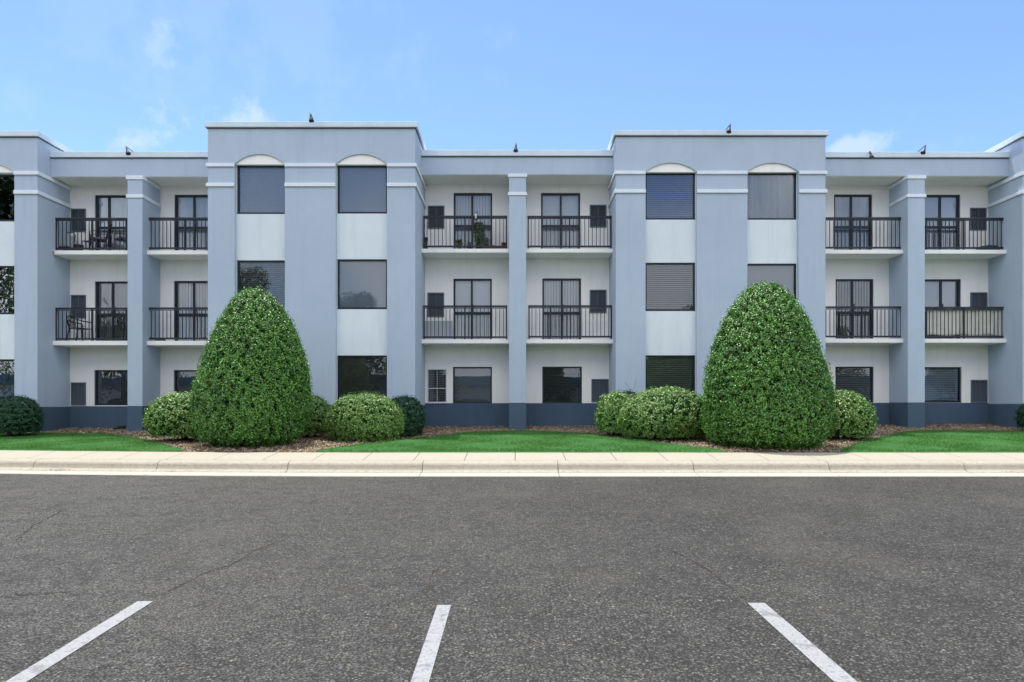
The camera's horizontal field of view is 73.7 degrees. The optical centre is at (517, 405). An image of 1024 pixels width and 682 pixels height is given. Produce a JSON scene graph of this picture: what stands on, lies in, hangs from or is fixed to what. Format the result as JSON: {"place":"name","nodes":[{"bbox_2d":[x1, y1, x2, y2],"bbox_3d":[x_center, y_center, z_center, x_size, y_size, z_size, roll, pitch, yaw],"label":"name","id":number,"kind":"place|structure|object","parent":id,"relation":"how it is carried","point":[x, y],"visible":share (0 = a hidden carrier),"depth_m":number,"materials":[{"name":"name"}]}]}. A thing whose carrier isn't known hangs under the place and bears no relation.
{"place":"outdoors","nodes":[
{"label":"outdoors","id":0,"kind":"place"},
{"bbox_2d":[425,321,452,338],"bbox_3d":[-2.433,-2.319,21.195,0.857,0.635,0.030,0,0,0],"label":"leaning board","id":1,"kind":"object","parent":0,"point":[447,328],"visible":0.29,"depth_m":21.18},
{"bbox_2d":[0,474,1023,681],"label":"road","id":2,"kind":"structure","parent":0,"point":[586,579],"depth_m":6.29,"materials":[{"name":"grey asphalt"}]},
{"bbox_2d":[13,504,61,543],"bbox_3d":[-6.120,1.481,8.843,0.247,0.103,2.942,0,0,-27],"label":"road crack","id":3,"kind":"object","parent":2,"relation":"on","point":[39,522],"visible":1,"depth_m":8.63,"materials":[{"name":"grey asphalt"}]},
{"bbox_2d":[6,601,152,681],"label":"parking line","id":4,"kind":"object","parent":2,"relation":"on","point":[37,668],"visible":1,"depth_m":4.69,"materials":[{"name":"white paint"}]},
{"bbox_2d":[154,535,293,596],"bbox_3d":[-2.828,1.556,6.890,0.091,0.092,2.380,0,0,10],"label":"road crack","id":5,"kind":"object","parent":2,"relation":"on","point":[221,567],"visible":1,"depth_m":6.71,"materials":[{"name":"grey asphalt"}]},
{"bbox_2d":[411,605,450,681],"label":"parking line","id":6,"kind":"object","parent":2,"relation":"on","point":[425,663],"visible":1,"depth_m":4.66,"materials":[{"name":"white paint"}]},
{"bbox_2d":[427,563,440,594],"bbox_3d":[-0.765,1.577,6.367,0.087,0.052,1.333,0,0,3],"label":"road crack","id":7,"kind":"object","parent":2,"relation":"on","point":[431,577],"visible":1,"depth_m":6.32,"materials":[{"name":"grey asphalt"}]},
{"bbox_2d":[0,470,1023,476],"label":"gutter","id":8,"kind":"object","parent":2,"relation":"on","point":[533,474],"visible":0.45,"depth_m":12.94,"materials":[{"name":"concrete"}]},
{"bbox_2d":[49,469,1022,473],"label":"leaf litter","id":9,"kind":"object","parent":8,"relation":"on","point":[499,471],"visible":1,"depth_m":13.14,"materials":[{"name":"beige concrete"}]},
{"bbox_2d":[658,548,740,596],"bbox_3d":[1.756,1.571,6.528,0.206,0.070,1.823,0,0,-14],"label":"road crack","id":10,"kind":"object","parent":2,"relation":"on","point":[703,567],"visible":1,"depth_m":6.60,"materials":[{"name":"grey asphalt"}]},
{"bbox_2d":[748,603,856,681],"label":"parking line","id":11,"kind":"object","parent":2,"relation":"on","point":[824,663],"visible":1,"depth_m":4.67,"materials":[{"name":"white paint"}]},
{"bbox_2d":[0,450,1023,462],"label":"sidewalk","id":12,"kind":"structure","parent":0,"point":[436,456],"depth_m":14.04,"materials":[{"name":"concrete"}]},
{"bbox_2d":[0,0,1023,151],"label":"sky","id":13,"kind":"structure","parent":0,"point":[86,75],"materials":[{"name":"blue"}]},
{"bbox_2d":[2,423,1023,452],"bbox_3d":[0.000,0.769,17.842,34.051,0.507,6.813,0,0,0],"label":"mulch","id":14,"kind":"object","parent":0,"point":[831,443],"visible":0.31,"depth_m":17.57,"materials":[{"name":"brown wood"}]},
{"bbox_2d":[0,395,46,435],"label":"round shrub","id":15,"kind":"object","parent":14,"relation":"on","point":[16,414],"visible":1,"depth_m":18.29,"materials":[{"name":"green plant"}]},
{"bbox_2d":[0,434,182,451],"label":"lawn","id":16,"kind":"structure","parent":14,"relation":"on","point":[120,443],"depth_m":15.94,"materials":[{"name":"green plant"}]},
{"bbox_2d":[112,426,125,428],"bbox_3d":[-12.142,0.657,20.850,0.327,0.110,0.200,0,0,0],"label":"drain spout","id":17,"kind":"object","parent":14,"relation":"on","point":[120,427],"visible":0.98,"depth_m":20.78,"materials":[{"name":"black plastic"}]},
{"bbox_2d":[142,391,197,440],"bbox_3d":[-8.289,0.267,17.305,2.213,1.350,1.903,0,0,0],"label":"round shrub","id":18,"kind":"object","parent":14,"relation":"on","point":[167,415],"visible":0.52,"depth_m":16.59,"materials":[{"name":"green plant"}]},
{"bbox_2d":[187,285,313,447],"bbox_3d":[-6.232,-0.920,16.092,2.795,3.828,2.656,0,0,0],"label":"tall shrub","id":19,"kind":"object","parent":14,"relation":"on","point":[251,386],"visible":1,"depth_m":15.28,"materials":[{"name":"green plant"}]},
{"bbox_2d":[299,393,329,437],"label":"round shrub","id":20,"kind":"object","parent":14,"relation":"on","point":[315,423],"visible":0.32,"depth_m":17.76,"materials":[{"name":"green plant"}]},
{"bbox_2d":[323,391,405,441],"bbox_3d":[-3.843,0.276,17.251,2.080,1.321,1.801,0,0,0],"label":"round shrub","id":21,"kind":"object","parent":14,"relation":"on","point":[358,417],"visible":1,"depth_m":16.67,"materials":[{"name":"green plant"}]},
{"bbox_2d":[392,394,426,437],"bbox_3d":[-3.001,0.286,18.164,1.198,1.200,1.132,0,0,0],"label":"round shrub","id":22,"kind":"object","parent":14,"relation":"on","point":[413,413],"visible":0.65,"depth_m":17.86,"materials":[{"name":"green plant"}]},
{"bbox_2d":[594,390,630,436],"bbox_3d":[2.601,0.227,18.004,1.150,1.285,1.086,0,0,0],"label":"round shrub","id":23,"kind":"object","parent":14,"relation":"on","point":[608,409],"visible":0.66,"depth_m":17.70,"materials":[{"name":"green plant"}]},
{"bbox_2d":[618,389,637,398],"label":"round shrub","id":24,"kind":"object","parent":14,"relation":"on","point":[628,393],"visible":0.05,"depth_m":18.55,"materials":[{"name":"green plant"}]},
{"bbox_2d":[615,385,707,439],"bbox_3d":[3.812,0.183,17.365,2.618,1.439,2.142,0,0,0],"label":"round shrub","id":25,"kind":"object","parent":14,"relation":"on","point":[668,412],"visible":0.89,"depth_m":16.61,"materials":[{"name":"green plant"}]},
{"bbox_2d":[700,280,837,449],"bbox_3d":[5.764,-0.940,15.740,3.020,3.874,2.786,0,0,0],"label":"tall shrub","id":26,"kind":"object","parent":14,"relation":"on","point":[768,383],"visible":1,"depth_m":14.86,"materials":[{"name":"green plant"}]},
{"bbox_2d":[828,389,878,440],"bbox_3d":[8.063,0.238,17.199,1.894,1.318,1.623,0,0,0],"label":"round shrub","id":27,"kind":"object","parent":14,"relation":"on","point":[855,415],"visible":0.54,"depth_m":16.60,"materials":[{"name":"green plant"}]},
{"bbox_2d":[840,431,1023,452],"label":"lawn","id":28,"kind":"structure","parent":14,"relation":"on","point":[983,442],"depth_m":15.63,"materials":[{"name":"green plant"}]},
{"bbox_2d":[1013,404,1023,429],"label":"round shrub","id":29,"kind":"object","parent":14,"relation":"on","point":[1019,411],"visible":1,"depth_m":19.05,"materials":[{"name":"green plant"}]},
{"bbox_2d":[976,245,999,249],"bbox_3d":[14.542,-4.812,21.006,0.881,0.232,0.468,0,0,0],"label":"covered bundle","id":30,"kind":"object","parent":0,"point":[988,246],"visible":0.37,"depth_m":20.82,"materials":[{"name":"grey fabric"}]},
{"bbox_3d":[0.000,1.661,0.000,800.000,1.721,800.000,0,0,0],"label":"ground","id":31,"kind":"structure","parent":0,"visible":0},
{"bbox_2d":[0,122,1023,432],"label":"apartment building","id":32,"kind":"structure","parent":31,"relation":"on","point":[640,260],"depth_m":20.39,"materials":[{"name":"blue paint"}]},
{"bbox_2d":[0,174,13,220],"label":"window","id":33,"kind":"structure","parent":32,"relation":"in","point":[6,180],"depth_m":20.07,"materials":[{"name":"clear glass"}]},
{"bbox_2d":[0,266,13,313],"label":"window","id":34,"kind":"structure","parent":32,"relation":"in","point":[6,272],"depth_m":20.13,"materials":[{"name":"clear glass"}]},
{"bbox_2d":[0,359,13,403],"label":"window","id":35,"kind":"structure","parent":32,"relation":"in","point":[6,365],"depth_m":20.13,"materials":[{"name":"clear glass"}]},
{"bbox_2d":[59,232,75,247],"bbox_3d":[-13.958,-5.032,21.016,0.582,0.713,0.393,0,0,0],"label":"reclining chair","id":36,"kind":"object","parent":32,"relation":"on","point":[68,241],"visible":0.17,"depth_m":21.19,"materials":[{"name":"metal"}]},
{"bbox_2d":[66,315,93,340],"bbox_3d":[-13.453,-2.354,20.973,0.576,0.801,0.595,0,0,25],"label":"plastic armchair","id":37,"kind":"object","parent":32,"relation":"on","point":[72,323],"visible":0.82,"depth_m":20.82,"materials":[{"name":"plastic"}]},
{"bbox_2d":[90,223,110,247],"bbox_3d":[-12.837,-5.168,21.030,0.604,0.984,0.522,0,0,-30],"label":"metal chair","id":38,"kind":"object","parent":32,"relation":"on","point":[102,239],"visible":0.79,"depth_m":20.98,"materials":[{"name":"black metal"}]},
{"bbox_2d":[95,370,127,404],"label":"window","id":39,"kind":"structure","parent":32,"relation":"in","point":[111,386],"depth_m":21.48,"materials":[{"name":"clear glass"}]},
{"bbox_2d":[96,195,127,247],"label":"sliding door","id":40,"kind":"structure","parent":32,"relation":"in","point":[107,206],"depth_m":21.49,"materials":[{"name":"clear glass"}]},
{"bbox_2d":[96,282,127,340],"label":"sliding door","id":41,"kind":"structure","parent":32,"relation":"in","point":[108,294],"depth_m":21.50,"materials":[{"name":"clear glass"}]},
{"bbox_2d":[114,230,127,249],"bbox_3d":[-12.036,-5.168,21.046,0.522,0.984,0.604,0,0,40],"label":"metal chair","id":42,"kind":"object","parent":32,"relation":"on","point":[121,238],"visible":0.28,"depth_m":20.95,"materials":[{"name":"black metal"}]},
{"bbox_2d":[117,315,127,340],"bbox_3d":[-11.954,-2.354,21.021,0.576,0.801,0.595,0,0,-10],"label":"plastic armchair","id":43,"kind":"object","parent":32,"relation":"on","point":[121,326],"visible":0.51,"depth_m":20.78,"materials":[{"name":"plastic"}]},
{"bbox_2d":[125,146,132,155],"bbox_3d":[-11.483,-7.513,20.326,0.166,0.276,0.660,0,0,-8],"label":"roof lamp","id":44,"kind":"object","parent":32,"relation":"on","point":[128,153],"visible":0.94,"depth_m":20.07,"materials":[{"name":"black metal"}]},
{"bbox_2d":[174,370,198,393],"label":"window","id":45,"kind":"structure","parent":32,"relation":"in","point":[183,379],"depth_m":21.48,"materials":[{"name":"clear glass"}]},
{"bbox_2d":[175,195,207,249],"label":"sliding door","id":46,"kind":"structure","parent":32,"relation":"in","point":[185,205],"depth_m":21.50,"materials":[{"name":"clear glass"}]},
{"bbox_2d":[175,281,207,340],"bbox_3d":[-10.128,-2.941,21.465,1.192,1.929,0.230,0,0,0],"label":"sliding door","id":47,"kind":"structure","parent":32,"relation":"in","point":[187,293],"depth_m":21.51,"materials":[{"name":"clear glass"}]},
{"bbox_2d":[237,166,284,213],"bbox_3d":[-7.258,-6.140,19.470,1.386,1.393,0.180,0,0,0],"label":"window","id":48,"kind":"structure","parent":32,"relation":"in","point":[260,189],"depth_m":19.49,"materials":[{"name":"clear glass"}]},
{"bbox_2d":[237,261,284,309],"bbox_3d":[-7.258,-3.430,19.470,1.386,1.400,0.180,0,0,0],"label":"window","id":49,"kind":"structure","parent":32,"relation":"in","point":[270,275],"depth_m":19.50,"materials":[{"name":"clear glass"}]},
{"bbox_2d":[309,112,313,122],"bbox_3d":[-5.702,-7.990,19.127,0.141,0.276,0.654,0,0,-3],"label":"roof lamp","id":50,"kind":"object","parent":32,"relation":"on","point":[311,119],"visible":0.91,"depth_m":18.86,"materials":[{"name":"black metal"}]},
{"bbox_2d":[337,166,386,213],"bbox_3d":[-4.393,-6.152,19.445,1.419,1.393,0.130,0,0,0],"label":"window","id":51,"kind":"structure","parent":32,"relation":"in","point":[361,189],"depth_m":19.50,"materials":[{"name":"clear glass"}]},
{"bbox_2d":[337,259,386,308],"bbox_3d":[-4.393,-3.451,19.445,1.419,1.419,0.130,0,0,0],"label":"window","id":52,"kind":"structure","parent":32,"relation":"in","point":[362,283],"depth_m":19.50,"materials":[{"name":"clear glass"}]},
{"bbox_2d":[338,355,386,401],"bbox_3d":[-4.393,-0.740,19.445,1.419,1.383,0.130,0,0,0],"label":"window","id":53,"kind":"structure","parent":32,"relation":"in","point":[356,373],"depth_m":19.50,"materials":[{"name":"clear glass"}]},
{"bbox_2d":[427,369,446,402],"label":"sash window","id":54,"kind":"structure","parent":32,"relation":"in","point":[436,378],"depth_m":21.43,"materials":[{"name":"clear glass"}]},
{"bbox_2d":[455,239,462,248],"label":"potted plant","id":55,"kind":"object","parent":32,"relation":"on","point":[459,242],"visible":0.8,"depth_m":20.82,"materials":[{"name":"green plant"}]},
{"bbox_2d":[453,279,491,338],"bbox_3d":[-1.391,-2.999,21.435,1.204,1.955,0.170,0,0,0],"label":"sliding door","id":56,"kind":"structure","parent":32,"relation":"in","point":[465,291],"depth_m":21.51,"materials":[{"name":"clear glass"}]},
{"bbox_2d":[453,367,491,402],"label":"window","id":57,"kind":"structure","parent":32,"relation":"in","point":[470,384],"depth_m":21.48,"materials":[{"name":"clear glass"}]},
{"bbox_2d":[454,193,491,248],"bbox_3d":[-1.382,-5.703,21.465,1.208,1.909,0.230,0,0,0],"label":"sliding door","id":58,"kind":"structure","parent":32,"relation":"in","point":[465,204],"depth_m":21.50,"materials":[{"name":"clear glass"}]},
{"bbox_2d":[472,221,485,248],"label":"potted plant","id":59,"kind":"object","parent":32,"relation":"on","point":[476,235],"visible":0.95,"depth_m":20.82,"materials":[{"name":"green plant"}]},
{"bbox_2d":[482,238,489,248],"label":"potted plant","id":60,"kind":"object","parent":32,"relation":"on","point":[486,240],"visible":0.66,"depth_m":20.94,"materials":[{"name":"green plant"}]},
{"bbox_2d":[484,247,505,248],"bbox_3d":[-0.665,-4.778,20.860,0.678,0.100,0.180,0,0,0],"label":"planter box","id":61,"kind":"object","parent":32,"relation":"on","point":[495,247],"visible":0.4,"depth_m":20.77,"materials":[{"name":"ceramic"}]},
{"bbox_2d":[541,193,579,248],"bbox_3d":[1.360,-5.703,21.435,1.226,1.909,0.170,0,0,0],"label":"sliding door","id":62,"kind":"structure","parent":32,"relation":"in","point":[552,204],"depth_m":21.51,"materials":[{"name":"clear glass"}]},
{"bbox_2d":[542,279,580,338],"bbox_3d":[1.393,-3.004,21.465,1.213,1.964,0.230,0,0,0],"label":"sliding door","id":63,"kind":"structure","parent":32,"relation":"in","point":[554,291],"depth_m":21.51,"materials":[{"name":"clear glass"}]},
{"bbox_2d":[542,367,581,402],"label":"window","id":64,"kind":"structure","parent":32,"relation":"in","point":[559,384],"depth_m":21.48,"materials":[{"name":"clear glass"}]},
{"bbox_2d":[646,173,694,219],"bbox_3d":[4.485,-6.150,20.100,1.463,1.390,0.180,0,0,0],"label":"window","id":65,"kind":"structure","parent":32,"relation":"in","point":[669,196],"depth_m":20.13,"materials":[{"name":"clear glass"}]},
{"bbox_2d":[646,263,694,310],"bbox_3d":[4.485,-3.486,20.100,1.463,1.420,0.180,0,0,0],"label":"window","id":66,"kind":"structure","parent":32,"relation":"in","point":[669,286],"depth_m":20.13,"materials":[{"name":"clear glass"}]},
{"bbox_2d":[646,355,694,394],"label":"window","id":67,"kind":"structure","parent":32,"relation":"in","point":[670,370],"depth_m":20.13,"materials":[{"name":"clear glass"}]},
{"bbox_2d":[726,123,730,133],"bbox_3d":[6.048,-7.938,19.755,0.139,0.285,0.650,0,0,0],"label":"roof lamp","id":68,"kind":"object","parent":32,"relation":"on","point":[728,131],"visible":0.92,"depth_m":19.50,"materials":[{"name":"black metal"}]},
{"bbox_2d":[748,173,795,219],"bbox_3d":[7.455,-6.142,20.115,1.463,1.380,0.210,0,0,0],"label":"window","id":69,"kind":"structure","parent":32,"relation":"in","point":[771,196],"depth_m":20.13,"materials":[{"name":"clear glass"}]},
{"bbox_2d":[748,264,795,299],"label":"window","id":70,"kind":"structure","parent":32,"relation":"in","point":[785,274],"depth_m":20.13,"materials":[{"name":"grey glass"}]},
{"bbox_2d":[834,195,871,249],"bbox_3d":[10.501,-5.664,21.475,1.197,1.896,0.250,0,0,0],"label":"sliding door","id":71,"kind":"structure","parent":32,"relation":"in","point":[844,205],"depth_m":21.50,"materials":[{"name":"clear glass"}]},
{"bbox_2d":[835,367,872,402],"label":"window","id":72,"kind":"structure","parent":32,"relation":"in","point":[858,379],"depth_m":21.48,"materials":[{"name":"clear glass"}]},
{"bbox_2d":[836,279,872,338],"bbox_3d":[10.545,-3.003,21.465,1.189,1.924,0.230,0,0,0],"label":"sliding door","id":73,"kind":"structure","parent":32,"relation":"in","point":[849,292],"depth_m":21.51,"materials":[{"name":"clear glass"}]},
{"bbox_2d":[918,145,925,154],"bbox_3d":[11.997,-7.543,20.325,0.178,0.290,0.663,0,0,10],"label":"roof lamp","id":74,"kind":"object","parent":32,"relation":"on","point":[923,152],"visible":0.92,"depth_m":20.06,"materials":[{"name":"black metal"}]},
{"bbox_2d":[925,195,959,249],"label":"sliding door","id":75,"kind":"structure","parent":32,"relation":"in","point":[936,206],"depth_m":21.51,"materials":[{"name":"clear glass"}]},
{"bbox_2d":[925,279,959,338],"bbox_3d":[13.261,-3.000,21.435,1.218,1.918,0.170,0,0,0],"label":"sliding door","id":76,"kind":"structure","parent":32,"relation":"in","point":[938,292],"depth_m":21.51,"materials":[{"name":"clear glass"}]},
{"bbox_2d":[925,367,960,402],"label":"window","id":77,"kind":"structure","parent":32,"relation":"in","point":[941,384],"depth_m":21.48,"materials":[{"name":"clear glass"}]},
{"bbox_2d":[927,310,1000,335],"bbox_3d":[13.604,-2.549,20.742,2.386,0.862,0.044,0,0,0],"label":"cloth screen","id":78,"kind":"object","parent":32,"relation":"attached to","point":[932,322],"visible":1,"depth_m":20.74,"materials":[{"name":"beige fabric"}]},
{"bbox_2d":[0,458,1023,473],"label":"kerb","id":79,"kind":"structure","parent":31,"relation":"on","point":[622,466],"depth_m":13.28,"materials":[{"name":"concrete"}]},
{"bbox_2d":[0,429,1023,452],"bbox_3d":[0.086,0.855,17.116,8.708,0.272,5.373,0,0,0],"label":"lawn","id":80,"kind":"structure","parent":31,"relation":"on","point":[594,442],"depth_m":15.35,"materials":[{"name":"green plant"}]}
]}

